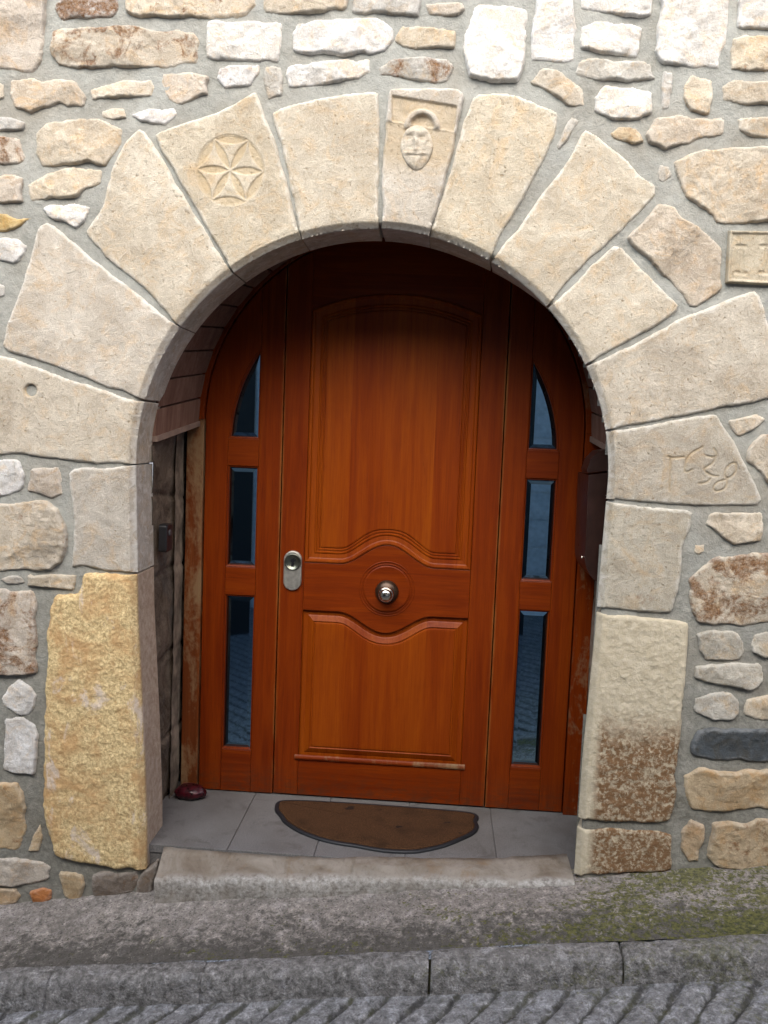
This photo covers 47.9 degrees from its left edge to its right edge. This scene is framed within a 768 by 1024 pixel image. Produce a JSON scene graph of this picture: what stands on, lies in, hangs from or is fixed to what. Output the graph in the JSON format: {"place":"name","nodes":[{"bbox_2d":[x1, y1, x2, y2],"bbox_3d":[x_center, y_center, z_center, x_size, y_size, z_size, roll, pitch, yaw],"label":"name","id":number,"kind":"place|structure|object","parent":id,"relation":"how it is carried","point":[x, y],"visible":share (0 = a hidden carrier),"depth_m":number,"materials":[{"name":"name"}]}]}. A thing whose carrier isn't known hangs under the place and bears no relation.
{"place":"outdoors","nodes":[
{"label":"outdoors","id":0,"kind":"place"},
{"bbox_2d":[149,462,540,963],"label":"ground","id":1,"kind":"structure","parent":0,"point":[430,951],"depth_m":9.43,"materials":[{"name":"grey stone"}]},
{"bbox_2d":[149,781,576,868],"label":"floor","id":2,"kind":"structure","parent":0,"point":[258,826],"depth_m":3.50,"materials":[{"name":"grey tile"}]},
{"bbox_2d":[174,783,206,799],"bbox_3d":[-0.836,1.209,3.744,0.139,0.060,0.095,3,5,3],"label":"door stop","id":3,"kind":"object","parent":2,"relation":"on","point":[188,791],"depth_m":3.71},
{"bbox_2d":[275,800,478,853],"bbox_3d":[-0.042,1.284,3.531,0.867,0.014,0.411,3,5,3],"label":"doormat","id":4,"kind":"object","parent":2,"relation":"on","point":[392,829],"visible":1,"depth_m":3.53,"materials":[{"name":"brown fabric"}]},
{"bbox_2d":[3,811,756,1020],"bbox_3d":[-0.017,1.462,3.201,3.094,0.509,1.106,3,5,3],"label":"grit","id":5,"kind":"object","parent":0,"point":[344,935],"visible":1,"depth_m":3.00,"materials":[{"name":"grey gravel"}]},
{"bbox_2d":[0,88,767,891],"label":"stone archway","id":6,"kind":"object","parent":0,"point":[112,730],"visible":0.99,"depth_m":3.07,"materials":[{"name":"stone"}]},
{"bbox_2d":[159,523,172,551],"bbox_3d":[-0.865,0.102,3.433,0.037,0.110,0.076,3,5,3],"label":"doorbell","id":7,"kind":"object","parent":6,"relation":"attached to","point":[165,537],"visible":1,"depth_m":3.40,"materials":[{"name":"black plastic"}]},
{"bbox_2d":[153,248,601,815],"bbox_3d":[0.028,-0.079,3.699,2.100,2.800,0.104,3,5,3],"label":"door frame","id":8,"kind":"object","parent":6,"relation":"attached to","point":[191,640],"visible":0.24,"depth_m":3.70,"materials":[{"name":"brown wood"}]},
{"bbox_2d":[199,267,287,792],"bbox_3d":[-0.612,0.100,3.744,0.330,2.274,0.050,3,5,3],"label":"sidelight","id":9,"kind":"object","parent":8,"relation":"attached to","point":[243,473],"visible":1,"depth_m":3.73,"materials":[{"name":"brown wood"}]},
{"bbox_2d":[273,237,510,805],"bbox_3d":[0.018,0.057,3.648,0.926,2.424,0.150,3,5,3],"label":"entrance door","id":10,"kind":"structure","parent":8,"relation":"attached to","point":[395,375],"depth_m":3.67,"materials":[{"name":"brown wood"}]},
{"bbox_2d":[484,283,583,811],"bbox_3d":[0.649,0.157,3.667,0.330,2.274,0.050,3,5,3],"label":"sidelight","id":11,"kind":"object","parent":8,"relation":"attached to","point":[543,444],"visible":0.94,"depth_m":3.65,"materials":[{"name":"brown wood"}]},
{"bbox_2d":[575,449,607,580],"bbox_3d":[0.831,0.013,3.408,0.126,0.525,0.255,3,5,3],"label":"mailbox","id":12,"kind":"object","parent":6,"relation":"attached to","point":[592,484],"visible":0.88,"depth_m":3.29,"materials":[{"name":"brown metal"}]},
{"bbox_2d":[0,865,767,968],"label":"pavement","id":13,"kind":"structure","parent":0,"point":[703,909],"depth_m":3.03,"materials":[{"name":"grey stone"}]},
{"bbox_2d":[154,847,574,903],"bbox_3d":[-0.074,1.421,3.246,1.566,0.232,0.209,2,5,-1],"label":"doorstep","id":14,"kind":"object","parent":13,"relation":"on","point":[184,875],"visible":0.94,"depth_m":3.21,"materials":[{"name":"stone"}]},
{"bbox_2d":[0,0,767,963],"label":"stone wall","id":15,"kind":"structure","parent":13,"relation":"on","point":[668,98],"depth_m":3.01,"materials":[{"name":"beige stone"}]},
{"bbox_2d":[725,231,767,284],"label":"wall plaque","id":16,"kind":"object","parent":15,"relation":"attached to","point":[747,257],"depth_m":2.94,"materials":[{"name":"stone"}]},
{"bbox_2d":[0,980,767,1023],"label":"road","id":17,"kind":"structure","parent":0,"point":[736,1002],"depth_m":2.70,"materials":[{"name":"grey stone"}]},
{"bbox_2d":[427,959,623,993],"bbox_3d":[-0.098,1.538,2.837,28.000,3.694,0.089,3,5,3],"label":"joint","id":18,"kind":"object","parent":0,"point":[429,975],"visible":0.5,"depth_m":2.79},
{"bbox_2d":[0,934,767,1014],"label":"kerb","id":19,"kind":"structure","parent":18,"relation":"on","point":[568,967],"depth_m":2.80,"materials":[{"name":"stone"}]}
]}

